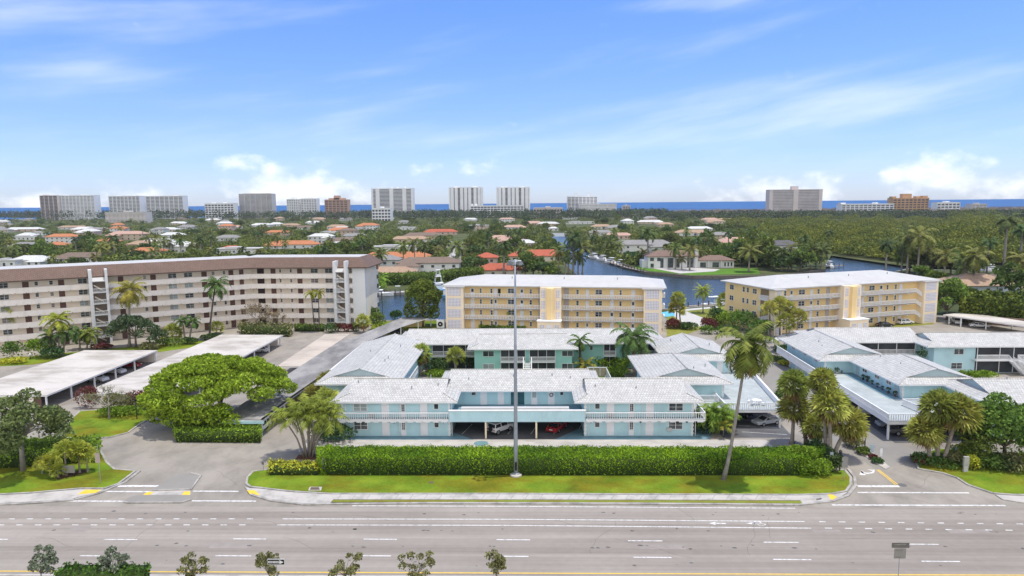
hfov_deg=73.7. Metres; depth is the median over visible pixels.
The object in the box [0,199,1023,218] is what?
sea water
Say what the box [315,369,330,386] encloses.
fan palm
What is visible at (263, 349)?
parked car
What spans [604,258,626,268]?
dock
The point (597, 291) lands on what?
window
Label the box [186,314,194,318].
window
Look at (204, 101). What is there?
sky
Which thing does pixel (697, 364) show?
apartment wing
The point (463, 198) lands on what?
apartment tower
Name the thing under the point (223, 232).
suburb tree
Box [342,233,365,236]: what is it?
house
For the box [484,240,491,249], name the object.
suburb palm
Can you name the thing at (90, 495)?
kerb
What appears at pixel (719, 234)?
house
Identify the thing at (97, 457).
road sign
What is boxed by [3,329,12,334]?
window
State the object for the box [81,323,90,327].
window
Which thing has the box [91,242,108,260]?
suburb palm
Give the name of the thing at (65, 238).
house
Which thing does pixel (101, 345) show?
shrub
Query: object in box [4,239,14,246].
suburb palm
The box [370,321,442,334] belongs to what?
canal lawn
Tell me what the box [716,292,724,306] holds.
fan palm
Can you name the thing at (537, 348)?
apartment block
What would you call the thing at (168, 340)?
shrub
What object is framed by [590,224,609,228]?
house
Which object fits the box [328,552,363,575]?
sapling
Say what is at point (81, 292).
window
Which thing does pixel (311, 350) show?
carport
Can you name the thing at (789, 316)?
fan palm
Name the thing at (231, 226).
house
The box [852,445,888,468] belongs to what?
traffic island
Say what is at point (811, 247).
suburb palm
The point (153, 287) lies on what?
door
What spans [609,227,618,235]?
suburb palm
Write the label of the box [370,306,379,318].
shrub
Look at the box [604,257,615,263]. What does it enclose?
motor boat
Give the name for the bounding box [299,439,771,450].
service lane
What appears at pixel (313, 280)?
window
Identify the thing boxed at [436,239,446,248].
suburb palm
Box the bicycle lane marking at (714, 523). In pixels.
[709,521,765,525]
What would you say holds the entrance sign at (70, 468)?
on the mulch bed at (71, 474)
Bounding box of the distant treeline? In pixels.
[0,207,1023,218]
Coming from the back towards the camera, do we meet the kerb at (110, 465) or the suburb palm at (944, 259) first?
the suburb palm at (944, 259)
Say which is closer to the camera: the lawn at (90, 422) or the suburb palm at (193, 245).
the lawn at (90, 422)
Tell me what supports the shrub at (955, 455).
on the lawn at (998, 481)
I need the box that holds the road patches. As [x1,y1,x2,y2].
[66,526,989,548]
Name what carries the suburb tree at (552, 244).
on the ground at (765, 270)
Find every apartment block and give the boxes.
[331,369,705,438]
[402,328,662,368]
[793,327,1023,375]
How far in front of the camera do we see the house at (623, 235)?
675.25 m
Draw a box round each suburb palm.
[1,247,16,256]
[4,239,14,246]
[10,245,22,257]
[19,243,28,252]
[45,254,59,263]
[68,236,79,249]
[88,253,101,261]
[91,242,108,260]
[104,241,117,252]
[105,234,119,252]
[121,253,131,260]
[125,245,137,250]
[131,254,143,260]
[143,234,153,243]
[145,248,158,259]
[150,235,161,244]
[151,242,161,251]
[157,236,168,250]
[165,238,175,249]
[173,237,185,251]
[176,238,183,252]
[185,242,196,248]
[194,235,204,250]
[207,234,215,245]
[211,248,218,256]
[236,246,245,253]
[253,231,260,241]
[253,248,263,253]
[265,241,273,248]
[270,232,282,250]
[281,238,289,249]
[297,229,307,236]
[319,247,330,253]
[329,248,341,253]
[358,238,367,253]
[364,233,375,241]
[371,247,387,266]
[394,239,409,258]
[407,238,422,256]
[418,243,429,256]
[428,239,437,256]
[431,245,444,253]
[435,234,443,247]
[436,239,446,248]
[446,239,465,258]
[454,243,468,259]
[478,245,487,252]
[483,231,493,247]
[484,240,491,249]
[492,236,500,244]
[496,240,511,273]
[505,231,513,238]
[515,248,525,272]
[516,229,522,235]
[549,245,565,272]
[557,242,580,274]
[560,255,570,274]
[564,233,583,274]
[568,249,589,274]
[573,240,595,274]
[582,228,591,238]
[589,229,599,237]
[590,234,597,251]
[601,233,610,247]
[602,238,614,247]
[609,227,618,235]
[614,240,624,252]
[636,248,646,257]
[639,226,656,252]
[668,242,683,268]
[676,254,687,268]
[679,244,698,269]
[682,227,692,236]
[689,235,702,245]
[691,237,701,247]
[698,247,707,256]
[702,232,718,247]
[721,229,733,242]
[737,243,763,271]
[771,246,791,270]
[782,242,801,269]
[796,234,811,267]
[802,242,822,269]
[813,242,832,269]
[824,229,836,237]
[877,238,897,270]
[892,228,926,273]
[895,240,906,272]
[902,225,939,275]
[915,243,938,265]
[930,247,959,272]
[949,252,977,274]
[960,245,995,275]
[980,237,999,272]
[994,213,1023,266]
[1005,252,1023,270]
[1010,224,1023,255]
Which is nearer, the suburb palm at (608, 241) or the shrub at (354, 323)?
the shrub at (354, 323)
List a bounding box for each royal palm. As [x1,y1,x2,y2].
[173,316,190,336]
[183,316,200,336]
[304,289,316,331]
[311,288,324,331]
[610,322,657,375]
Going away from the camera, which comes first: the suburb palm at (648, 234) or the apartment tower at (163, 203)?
the suburb palm at (648, 234)
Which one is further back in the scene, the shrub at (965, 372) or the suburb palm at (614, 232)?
the suburb palm at (614, 232)
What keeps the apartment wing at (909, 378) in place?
on the parking lot
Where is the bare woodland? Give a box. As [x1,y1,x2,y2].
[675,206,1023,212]
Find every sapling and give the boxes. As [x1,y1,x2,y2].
[27,544,58,575]
[96,545,130,572]
[176,551,209,575]
[255,551,279,575]
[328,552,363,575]
[397,550,435,575]
[484,549,506,575]
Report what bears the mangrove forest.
on the ground at (765, 270)
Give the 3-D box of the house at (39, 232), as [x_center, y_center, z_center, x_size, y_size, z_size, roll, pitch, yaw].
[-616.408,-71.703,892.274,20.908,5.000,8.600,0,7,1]
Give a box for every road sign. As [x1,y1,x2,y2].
[95,444,100,482]
[267,558,284,572]
[842,456,847,472]
[870,445,874,453]
[892,542,909,575]
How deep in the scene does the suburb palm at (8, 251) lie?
439.23 m
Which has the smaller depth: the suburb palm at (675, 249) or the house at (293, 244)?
the suburb palm at (675, 249)
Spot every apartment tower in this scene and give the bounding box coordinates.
[39,195,61,219]
[59,195,101,219]
[105,211,152,222]
[108,195,145,211]
[145,195,188,219]
[204,202,238,219]
[239,193,276,218]
[286,198,301,218]
[301,197,319,218]
[324,196,350,218]
[371,187,414,217]
[372,207,392,220]
[449,186,482,217]
[470,204,523,217]
[496,186,529,216]
[533,206,562,218]
[567,193,596,214]
[579,203,616,213]
[621,204,629,209]
[765,186,822,211]
[836,202,893,211]
[887,194,928,210]
[931,201,960,209]
[965,203,986,208]
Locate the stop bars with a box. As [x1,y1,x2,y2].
[118,485,898,486]
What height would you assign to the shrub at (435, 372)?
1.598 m
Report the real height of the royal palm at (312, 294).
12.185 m
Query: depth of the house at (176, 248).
529.27 m
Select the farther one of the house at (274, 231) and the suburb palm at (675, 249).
the house at (274, 231)
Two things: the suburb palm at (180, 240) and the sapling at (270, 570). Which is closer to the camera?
the sapling at (270, 570)
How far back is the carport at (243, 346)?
155.13 m
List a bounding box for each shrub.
[0,341,26,357]
[0,356,29,363]
[24,338,52,357]
[40,346,64,358]
[72,386,100,407]
[89,342,113,349]
[95,405,142,416]
[101,393,134,406]
[124,390,145,408]
[139,341,159,349]
[154,337,185,346]
[179,336,198,343]
[200,332,223,339]
[306,423,357,442]
[323,322,338,332]
[333,323,356,331]
[351,321,359,330]
[369,311,386,326]
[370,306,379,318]
[389,310,402,319]
[422,368,445,376]
[423,357,450,370]
[459,357,474,368]
[591,356,613,366]
[606,365,629,375]
[610,356,630,368]
[665,317,680,328]
[678,322,698,329]
[694,416,714,433]
[699,325,714,333]
[700,316,718,327]
[706,306,727,326]
[714,326,728,333]
[715,309,746,327]
[727,324,739,332]
[730,310,759,331]
[744,329,763,339]
[747,318,773,334]
[765,355,785,361]
[773,344,786,351]
[774,391,783,399]
[777,359,788,364]
[785,444,818,463]
[796,457,834,476]
[804,438,828,454]
[815,445,842,457]
[822,455,842,471]
[842,439,864,447]
[854,446,870,454]
[868,453,877,458]
[871,456,884,462]
[910,451,962,469]
[910,456,935,464]
[916,346,927,357]
[945,450,962,465]
[949,443,980,456]
[957,369,977,377]
[962,454,981,469]
[968,370,1000,377]
[974,453,1007,470]
[986,452,1023,471]
[999,451,1023,473]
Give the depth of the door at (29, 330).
175.59 m
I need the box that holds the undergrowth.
[0,215,794,266]
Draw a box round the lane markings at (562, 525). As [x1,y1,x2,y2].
[0,505,1012,561]
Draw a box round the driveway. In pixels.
[760,360,912,469]
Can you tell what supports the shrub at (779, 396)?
on the driveway
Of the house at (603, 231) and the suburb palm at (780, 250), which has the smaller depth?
the suburb palm at (780, 250)
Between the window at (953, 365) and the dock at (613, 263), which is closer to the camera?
the window at (953, 365)
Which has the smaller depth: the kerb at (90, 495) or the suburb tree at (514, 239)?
the kerb at (90, 495)
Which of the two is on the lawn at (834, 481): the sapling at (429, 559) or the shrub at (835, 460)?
the shrub at (835, 460)
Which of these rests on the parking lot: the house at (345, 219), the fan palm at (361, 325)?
the fan palm at (361, 325)
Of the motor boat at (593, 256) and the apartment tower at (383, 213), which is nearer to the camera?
the motor boat at (593, 256)
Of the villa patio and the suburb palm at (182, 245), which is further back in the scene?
the suburb palm at (182, 245)
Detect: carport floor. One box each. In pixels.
[453,422,581,438]
[715,413,790,437]
[848,400,961,442]
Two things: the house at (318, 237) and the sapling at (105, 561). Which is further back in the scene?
the house at (318, 237)
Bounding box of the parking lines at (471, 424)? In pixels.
[55,366,786,434]
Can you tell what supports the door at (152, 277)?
in the condominium at (31, 296)
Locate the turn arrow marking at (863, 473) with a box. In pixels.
[859,469,874,474]
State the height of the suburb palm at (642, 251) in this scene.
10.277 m
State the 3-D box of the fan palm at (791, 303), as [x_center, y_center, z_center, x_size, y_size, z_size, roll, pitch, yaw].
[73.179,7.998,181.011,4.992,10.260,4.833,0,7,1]
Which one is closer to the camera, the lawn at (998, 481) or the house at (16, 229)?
the lawn at (998, 481)
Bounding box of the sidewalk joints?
[339,494,785,498]
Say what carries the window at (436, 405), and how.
in the apartment block at (592, 402)
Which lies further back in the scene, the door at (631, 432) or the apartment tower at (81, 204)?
the apartment tower at (81, 204)
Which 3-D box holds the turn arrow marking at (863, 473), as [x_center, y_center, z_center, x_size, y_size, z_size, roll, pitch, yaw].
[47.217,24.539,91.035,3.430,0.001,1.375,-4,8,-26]
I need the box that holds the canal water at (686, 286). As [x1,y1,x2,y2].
[379,236,1019,319]
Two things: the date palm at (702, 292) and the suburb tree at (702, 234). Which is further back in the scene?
the suburb tree at (702, 234)
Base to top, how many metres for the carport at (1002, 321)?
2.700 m
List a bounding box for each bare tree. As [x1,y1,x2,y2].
[80,384,134,418]
[240,303,272,320]
[259,311,285,322]
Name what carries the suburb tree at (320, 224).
on the ground at (765, 270)
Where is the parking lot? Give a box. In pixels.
[0,315,1023,507]
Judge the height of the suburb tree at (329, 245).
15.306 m
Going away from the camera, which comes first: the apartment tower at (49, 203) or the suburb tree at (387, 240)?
the suburb tree at (387, 240)
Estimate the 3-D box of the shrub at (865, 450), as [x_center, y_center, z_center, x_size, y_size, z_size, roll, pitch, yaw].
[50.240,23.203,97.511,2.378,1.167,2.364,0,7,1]
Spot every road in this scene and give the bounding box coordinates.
[0,506,1023,575]
[448,243,461,259]
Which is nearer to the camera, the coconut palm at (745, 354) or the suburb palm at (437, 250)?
the coconut palm at (745, 354)
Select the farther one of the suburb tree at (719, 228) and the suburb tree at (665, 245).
the suburb tree at (719, 228)
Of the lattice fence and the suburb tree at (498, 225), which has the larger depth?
the suburb tree at (498, 225)
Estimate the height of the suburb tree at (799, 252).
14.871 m
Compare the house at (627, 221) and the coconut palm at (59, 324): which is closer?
the coconut palm at (59, 324)
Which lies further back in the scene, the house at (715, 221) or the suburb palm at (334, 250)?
the house at (715, 221)
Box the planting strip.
[0,340,206,365]
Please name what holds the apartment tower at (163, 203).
on the ground at (765, 270)
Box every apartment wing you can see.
[314,333,425,413]
[627,333,780,427]
[776,329,1023,439]
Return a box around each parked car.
[86,374,108,382]
[104,367,126,374]
[121,361,142,367]
[255,345,267,352]
[262,417,271,429]
[389,328,403,333]
[546,422,568,432]
[724,413,752,417]
[751,414,782,426]
[861,407,870,415]
[875,321,894,326]
[875,420,886,428]
[896,318,913,324]
[951,317,961,323]
[968,322,989,327]
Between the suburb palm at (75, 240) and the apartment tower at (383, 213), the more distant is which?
the apartment tower at (383, 213)
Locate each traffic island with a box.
[124,495,190,501]
[150,490,189,494]
[155,473,199,488]
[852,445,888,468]
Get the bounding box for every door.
[22,282,28,287]
[23,293,29,298]
[24,305,30,310]
[25,316,31,321]
[26,328,32,333]
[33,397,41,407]
[58,280,63,284]
[59,291,64,296]
[60,302,65,307]
[122,330,127,337]
[150,274,155,279]
[151,285,156,290]
[153,306,157,311]
[201,272,206,276]
[203,302,208,307]
[231,320,235,327]
[381,404,388,417]
[382,422,389,435]
[400,404,405,417]
[401,422,405,435]
[420,403,426,417]
[420,422,427,435]
[471,320,474,327]
[480,392,486,404]
[498,392,503,404]
[511,392,513,404]
[518,392,523,403]
[520,310,523,317]
[531,392,536,404]
[548,392,554,403]
[607,404,613,416]
[607,421,613,435]
[610,312,613,319]
[629,403,633,416]
[629,421,633,435]
[645,421,653,435]
[646,403,653,416]
[717,361,722,371]
[894,384,898,395]
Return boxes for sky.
[0,0,1023,236]
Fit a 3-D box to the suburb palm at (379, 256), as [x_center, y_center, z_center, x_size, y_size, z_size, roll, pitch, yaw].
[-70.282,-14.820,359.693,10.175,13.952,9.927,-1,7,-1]
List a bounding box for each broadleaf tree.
[0,387,74,471]
[103,313,168,347]
[403,278,443,326]
[937,277,973,319]
[941,284,977,304]
[948,391,1023,453]
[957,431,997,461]
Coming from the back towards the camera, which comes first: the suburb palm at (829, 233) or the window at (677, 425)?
the suburb palm at (829, 233)
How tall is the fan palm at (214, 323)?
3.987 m
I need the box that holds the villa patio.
[654,268,718,272]
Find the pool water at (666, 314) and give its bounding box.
[662,311,674,316]
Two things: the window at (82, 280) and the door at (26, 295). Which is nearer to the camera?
the door at (26, 295)
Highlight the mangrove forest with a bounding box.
[707,207,1023,262]
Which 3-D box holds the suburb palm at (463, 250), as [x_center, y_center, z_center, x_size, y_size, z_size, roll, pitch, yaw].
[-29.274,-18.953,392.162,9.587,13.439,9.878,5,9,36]
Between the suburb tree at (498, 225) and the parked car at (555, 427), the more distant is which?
the suburb tree at (498, 225)
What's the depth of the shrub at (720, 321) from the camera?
197.02 m
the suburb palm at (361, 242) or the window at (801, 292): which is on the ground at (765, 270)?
the suburb palm at (361, 242)
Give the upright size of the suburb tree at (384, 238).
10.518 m
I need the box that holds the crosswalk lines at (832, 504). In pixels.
[70,491,1004,505]
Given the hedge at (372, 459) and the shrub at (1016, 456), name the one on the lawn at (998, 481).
the shrub at (1016, 456)
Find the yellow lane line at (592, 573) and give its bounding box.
[6,571,1023,575]
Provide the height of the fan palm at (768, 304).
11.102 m
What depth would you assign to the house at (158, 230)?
888.33 m
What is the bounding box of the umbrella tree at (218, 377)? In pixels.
[136,352,298,427]
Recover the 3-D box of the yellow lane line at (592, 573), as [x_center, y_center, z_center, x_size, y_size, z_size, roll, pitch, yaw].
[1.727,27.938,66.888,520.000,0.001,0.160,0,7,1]
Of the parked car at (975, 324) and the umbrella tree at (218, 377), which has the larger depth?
the parked car at (975, 324)
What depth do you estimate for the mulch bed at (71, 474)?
92.18 m
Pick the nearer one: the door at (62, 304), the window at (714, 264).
the door at (62, 304)
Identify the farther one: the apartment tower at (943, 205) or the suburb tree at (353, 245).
the apartment tower at (943, 205)
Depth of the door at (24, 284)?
174.10 m
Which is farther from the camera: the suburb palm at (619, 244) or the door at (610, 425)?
the suburb palm at (619, 244)
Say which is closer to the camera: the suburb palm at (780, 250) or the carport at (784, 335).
the carport at (784, 335)
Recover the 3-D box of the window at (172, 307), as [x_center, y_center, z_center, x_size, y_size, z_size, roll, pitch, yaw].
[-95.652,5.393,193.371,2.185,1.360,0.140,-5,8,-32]
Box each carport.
[0,350,157,408]
[80,335,282,407]
[219,317,430,436]
[278,334,349,367]
[772,333,795,344]
[943,313,1023,329]
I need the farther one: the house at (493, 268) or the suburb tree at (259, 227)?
the suburb tree at (259, 227)
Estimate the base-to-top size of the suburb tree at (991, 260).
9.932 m
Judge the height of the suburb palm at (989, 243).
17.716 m
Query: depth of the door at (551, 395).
112.30 m
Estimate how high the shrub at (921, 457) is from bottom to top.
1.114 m
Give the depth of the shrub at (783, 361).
149.88 m
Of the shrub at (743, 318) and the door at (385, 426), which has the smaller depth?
the door at (385, 426)
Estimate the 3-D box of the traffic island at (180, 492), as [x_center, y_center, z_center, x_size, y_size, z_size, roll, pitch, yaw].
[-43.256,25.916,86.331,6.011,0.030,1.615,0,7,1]
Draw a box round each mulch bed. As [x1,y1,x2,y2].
[56,469,85,479]
[295,454,316,459]
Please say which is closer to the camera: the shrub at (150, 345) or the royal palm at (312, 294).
the shrub at (150, 345)
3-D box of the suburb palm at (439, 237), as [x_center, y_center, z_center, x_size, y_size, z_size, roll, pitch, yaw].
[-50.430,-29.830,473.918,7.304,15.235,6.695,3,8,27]
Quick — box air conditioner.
[437,319,444,327]
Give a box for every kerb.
[0,449,135,494]
[0,470,140,505]
[0,574,429,575]
[64,408,146,438]
[123,499,190,503]
[153,472,201,490]
[245,468,851,494]
[249,468,856,505]
[915,448,1023,495]
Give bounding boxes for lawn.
[0,454,132,492]
[66,409,149,436]
[248,469,849,493]
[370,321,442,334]
[428,369,624,377]
[635,266,759,274]
[667,306,725,336]
[868,322,933,326]
[918,449,1023,493]
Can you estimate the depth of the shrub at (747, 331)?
176.27 m
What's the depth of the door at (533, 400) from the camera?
112.43 m
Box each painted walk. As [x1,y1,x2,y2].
[329,432,472,439]
[555,429,711,439]
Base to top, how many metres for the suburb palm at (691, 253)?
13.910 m
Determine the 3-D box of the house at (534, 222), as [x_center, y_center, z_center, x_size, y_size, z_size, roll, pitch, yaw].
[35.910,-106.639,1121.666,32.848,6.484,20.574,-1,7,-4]
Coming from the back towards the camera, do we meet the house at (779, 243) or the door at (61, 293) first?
the house at (779, 243)
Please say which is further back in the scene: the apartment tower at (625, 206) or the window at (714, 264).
the apartment tower at (625, 206)
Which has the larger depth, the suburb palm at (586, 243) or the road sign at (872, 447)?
the suburb palm at (586, 243)
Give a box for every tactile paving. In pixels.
[79,490,99,493]
[247,490,258,494]
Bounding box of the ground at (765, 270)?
[0,216,1023,317]
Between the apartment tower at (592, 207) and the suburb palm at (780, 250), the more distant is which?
the apartment tower at (592, 207)
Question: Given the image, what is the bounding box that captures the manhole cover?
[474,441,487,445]
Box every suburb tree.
[16,243,31,254]
[28,238,59,255]
[66,256,88,262]
[72,241,87,250]
[78,231,95,242]
[86,240,109,252]
[117,250,147,260]
[137,243,156,246]
[170,232,183,238]
[177,248,203,257]
[185,229,195,233]
[217,228,228,234]
[246,252,268,255]
[257,224,267,231]
[287,251,302,254]
[313,242,328,254]
[315,220,323,226]
[317,240,339,254]
[333,241,353,253]
[338,238,350,245]
[350,240,363,247]
[352,233,370,243]
[353,244,374,251]
[364,229,375,233]
[381,234,393,240]
[381,236,395,244]
[416,242,433,253]
[434,235,451,246]
[461,235,478,245]
[461,255,488,267]
[463,245,481,253]
[474,229,492,239]
[475,235,492,244]
[479,248,494,253]
[488,222,502,230]
[494,228,502,234]
[507,234,525,246]
[511,252,536,274]
[519,230,533,239]
[524,252,544,274]
[533,261,555,274]
[542,238,560,249]
[544,265,561,274]
[602,234,618,244]
[606,243,617,250]
[617,225,627,229]
[660,224,673,231]
[660,231,678,241]
[662,242,682,249]
[677,215,685,221]
[681,237,693,246]
[687,222,696,226]
[699,228,714,238]
[705,223,716,228]
[708,239,720,246]
[712,242,733,257]
[714,223,726,230]
[725,238,738,253]
[730,242,758,265]
[731,228,747,236]
[736,228,776,266]
[757,244,785,269]
[771,254,807,271]
[786,244,817,271]
[813,255,824,265]
[889,244,923,272]
[912,265,932,276]
[914,254,952,268]
[925,270,952,278]
[937,249,959,274]
[951,257,987,272]
[975,254,997,272]
[989,261,1023,291]
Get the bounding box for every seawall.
[380,268,991,320]
[383,233,575,291]
[564,233,825,278]
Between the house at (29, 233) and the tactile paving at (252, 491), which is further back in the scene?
the house at (29, 233)
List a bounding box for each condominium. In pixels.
[0,254,383,350]
[442,274,666,333]
[720,270,941,335]
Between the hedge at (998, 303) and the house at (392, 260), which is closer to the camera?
the hedge at (998, 303)
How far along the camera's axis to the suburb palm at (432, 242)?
455.37 m
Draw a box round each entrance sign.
[62,465,74,476]
[963,456,969,471]
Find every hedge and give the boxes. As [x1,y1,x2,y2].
[0,433,103,468]
[52,559,151,575]
[172,420,262,442]
[237,319,293,336]
[265,458,319,474]
[293,323,324,331]
[315,443,825,475]
[378,270,444,285]
[440,265,484,281]
[478,324,525,327]
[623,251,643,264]
[958,288,1023,324]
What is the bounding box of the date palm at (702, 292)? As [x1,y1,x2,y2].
[694,283,712,312]
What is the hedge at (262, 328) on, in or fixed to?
on the parking lot
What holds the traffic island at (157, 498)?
on the parking lot
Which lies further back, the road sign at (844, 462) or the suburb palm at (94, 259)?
the suburb palm at (94, 259)
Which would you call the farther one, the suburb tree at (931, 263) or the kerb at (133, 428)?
the suburb tree at (931, 263)
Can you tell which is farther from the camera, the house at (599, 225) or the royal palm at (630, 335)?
the house at (599, 225)
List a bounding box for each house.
[0,228,12,231]
[0,258,22,266]
[7,242,42,246]
[9,227,44,231]
[12,235,44,239]
[13,255,56,264]
[15,232,38,235]
[30,231,49,234]
[45,234,77,242]
[48,242,69,247]
[56,252,111,262]
[58,225,88,228]
[70,227,89,230]
[73,228,101,235]
[86,227,107,231]
[104,231,150,239]
[108,226,129,231]
[111,223,125,226]
[124,240,151,245]
[127,247,167,255]
[149,227,168,233]
[159,241,195,252]
[160,232,185,237]
[165,227,180,231]
[170,221,187,224]
[177,225,197,228]
[206,218,220,220]
[216,221,233,225]
[216,235,240,240]
[217,246,266,253]
[219,224,235,229]
[251,223,272,226]
[263,240,321,248]
[265,230,292,234]
[270,222,283,225]
[274,217,284,220]
[283,223,300,226]
[297,225,313,229]
[307,233,335,242]
[312,217,325,221]
[320,231,336,233]
[327,224,345,228]
[328,227,346,230]
[331,237,365,243]
[337,228,358,234]
[339,218,352,220]
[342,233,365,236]
[355,223,379,229]
[369,252,430,259]
[374,244,416,251]
[378,255,402,266]
[378,266,418,273]
[393,236,428,242]
[394,257,461,272]
[397,226,416,229]
[398,220,409,223]
[403,232,443,238]
[425,229,457,234]
[464,218,476,220]
[469,224,488,229]
[475,252,498,266]
[480,263,522,274]
[491,237,511,242]
[499,218,514,222]
[504,225,525,229]
[508,249,560,260]
[515,239,534,245]
[527,221,539,224]
[538,222,559,225]
[548,227,557,230]
[566,221,594,223]
[588,230,610,235]
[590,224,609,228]
[603,233,631,238]
[607,225,617,229]
[612,240,669,253]
[620,219,633,224]
[637,220,662,223]
[643,216,656,219]
[656,222,673,226]
[674,230,703,235]
[687,226,712,230]
[705,219,724,225]
[714,232,732,237]
[718,237,750,243]
[773,240,797,249]
[938,273,1019,291]
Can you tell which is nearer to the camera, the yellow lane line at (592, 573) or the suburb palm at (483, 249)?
the yellow lane line at (592, 573)
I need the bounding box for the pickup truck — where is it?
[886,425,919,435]
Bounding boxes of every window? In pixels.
[0,283,7,287]
[0,294,8,299]
[0,306,10,311]
[2,318,11,323]
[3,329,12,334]
[77,278,86,283]
[78,289,87,294]
[79,300,88,305]
[80,312,89,316]
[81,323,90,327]
[168,273,176,277]
[168,284,176,288]
[169,294,177,298]
[170,305,178,309]
[171,315,178,319]
[184,272,191,276]
[184,283,192,287]
[185,293,193,297]
[186,303,194,307]
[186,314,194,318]
[310,268,317,272]
[311,278,317,282]
[325,268,331,272]
[325,278,332,282]
[326,288,332,292]
[326,298,333,302]
[326,308,333,312]
[353,404,366,411]
[354,422,367,429]
[376,265,379,306]
[401,404,404,411]
[434,403,438,409]
[483,351,493,356]
[483,364,493,368]
[508,288,513,293]
[508,299,513,303]
[562,351,572,355]
[562,363,572,368]
[595,289,601,294]
[595,301,601,305]
[595,312,601,316]
[595,323,601,327]
[595,421,599,427]
[629,422,632,429]
[660,258,663,267]
[668,258,672,267]
[668,421,682,429]
[669,403,682,410]
[687,258,693,266]
[700,262,705,266]
[712,262,718,266]
[798,289,804,294]
[798,301,804,305]
[798,323,803,328]
[868,296,873,301]
[869,285,874,290]
[951,363,961,368]
[954,349,963,354]
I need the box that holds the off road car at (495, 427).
[487,422,513,434]
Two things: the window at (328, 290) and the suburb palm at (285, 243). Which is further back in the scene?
the suburb palm at (285, 243)
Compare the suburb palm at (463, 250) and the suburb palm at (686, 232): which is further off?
the suburb palm at (686, 232)
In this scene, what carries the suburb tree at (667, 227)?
on the ground at (765, 270)
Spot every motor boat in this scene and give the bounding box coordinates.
[379,286,393,295]
[394,286,404,294]
[433,269,444,289]
[588,253,598,258]
[596,255,606,260]
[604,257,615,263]
[701,296,722,304]
[826,261,833,267]
[981,264,998,270]
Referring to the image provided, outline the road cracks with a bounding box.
[34,447,927,555]
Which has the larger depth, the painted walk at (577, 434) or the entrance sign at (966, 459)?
the painted walk at (577, 434)
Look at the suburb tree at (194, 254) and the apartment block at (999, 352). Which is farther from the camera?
the suburb tree at (194, 254)
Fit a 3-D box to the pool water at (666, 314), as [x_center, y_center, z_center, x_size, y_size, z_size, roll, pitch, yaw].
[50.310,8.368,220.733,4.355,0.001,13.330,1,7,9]
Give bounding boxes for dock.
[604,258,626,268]
[622,264,640,272]
[686,301,715,306]
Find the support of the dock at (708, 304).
in the canal water at (686, 286)
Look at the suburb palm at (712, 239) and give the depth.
460.60 m
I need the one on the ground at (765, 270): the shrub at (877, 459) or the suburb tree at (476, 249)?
the suburb tree at (476, 249)
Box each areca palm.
[265,392,349,457]
[693,401,741,433]
[710,419,732,435]
[954,437,985,454]
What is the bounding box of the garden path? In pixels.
[674,306,717,325]
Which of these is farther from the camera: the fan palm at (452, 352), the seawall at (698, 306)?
the seawall at (698, 306)
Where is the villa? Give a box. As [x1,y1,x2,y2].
[639,249,735,267]
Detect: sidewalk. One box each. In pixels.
[0,489,103,502]
[244,487,847,502]
[995,494,1023,503]
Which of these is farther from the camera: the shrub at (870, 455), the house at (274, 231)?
the house at (274, 231)
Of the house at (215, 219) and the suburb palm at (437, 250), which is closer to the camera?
the suburb palm at (437, 250)
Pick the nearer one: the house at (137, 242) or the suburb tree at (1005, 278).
the suburb tree at (1005, 278)
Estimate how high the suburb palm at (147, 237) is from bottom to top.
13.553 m
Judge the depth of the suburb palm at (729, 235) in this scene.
459.39 m
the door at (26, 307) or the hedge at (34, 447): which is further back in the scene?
the door at (26, 307)
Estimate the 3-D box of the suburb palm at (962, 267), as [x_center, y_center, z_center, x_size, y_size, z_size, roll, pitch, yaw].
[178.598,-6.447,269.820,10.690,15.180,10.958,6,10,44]
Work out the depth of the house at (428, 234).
709.96 m
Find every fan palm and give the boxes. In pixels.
[32,455,51,473]
[36,451,57,475]
[46,461,66,477]
[47,438,78,475]
[64,438,92,472]
[74,445,100,471]
[159,322,182,340]
[208,320,224,333]
[300,383,323,413]
[312,385,340,424]
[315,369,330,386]
[355,313,372,332]
[414,342,432,375]
[445,345,465,368]
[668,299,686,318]
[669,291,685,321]
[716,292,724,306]
[759,300,780,340]
[771,295,790,334]
[774,311,797,344]
[774,367,811,444]
[774,396,811,444]
[781,299,796,333]
[790,308,808,333]
[799,413,827,440]
[804,366,839,447]
[807,385,853,454]
[827,404,870,455]
[901,412,947,457]
[917,387,962,456]
[935,389,985,462]
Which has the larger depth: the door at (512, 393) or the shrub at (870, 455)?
the door at (512, 393)
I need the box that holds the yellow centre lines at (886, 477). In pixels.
[877,469,896,484]
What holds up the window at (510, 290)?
in the condominium at (572, 301)
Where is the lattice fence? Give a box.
[587,367,610,377]
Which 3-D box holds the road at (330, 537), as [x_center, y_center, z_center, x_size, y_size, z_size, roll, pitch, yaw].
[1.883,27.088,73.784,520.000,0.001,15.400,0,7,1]
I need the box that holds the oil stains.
[50,510,1023,565]
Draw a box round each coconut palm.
[0,307,15,322]
[38,329,59,355]
[39,311,73,355]
[53,325,79,355]
[67,325,87,349]
[77,327,102,349]
[109,277,147,346]
[201,276,231,333]
[378,272,389,288]
[567,333,593,366]
[573,357,596,368]
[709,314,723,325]
[712,321,779,480]
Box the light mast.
[506,259,523,477]
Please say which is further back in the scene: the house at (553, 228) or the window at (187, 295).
the house at (553, 228)
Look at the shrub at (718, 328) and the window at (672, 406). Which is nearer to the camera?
the window at (672, 406)
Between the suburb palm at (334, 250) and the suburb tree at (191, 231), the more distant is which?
the suburb tree at (191, 231)
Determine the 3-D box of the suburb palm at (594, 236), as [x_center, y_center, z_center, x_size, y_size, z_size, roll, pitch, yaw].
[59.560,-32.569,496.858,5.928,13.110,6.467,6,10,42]

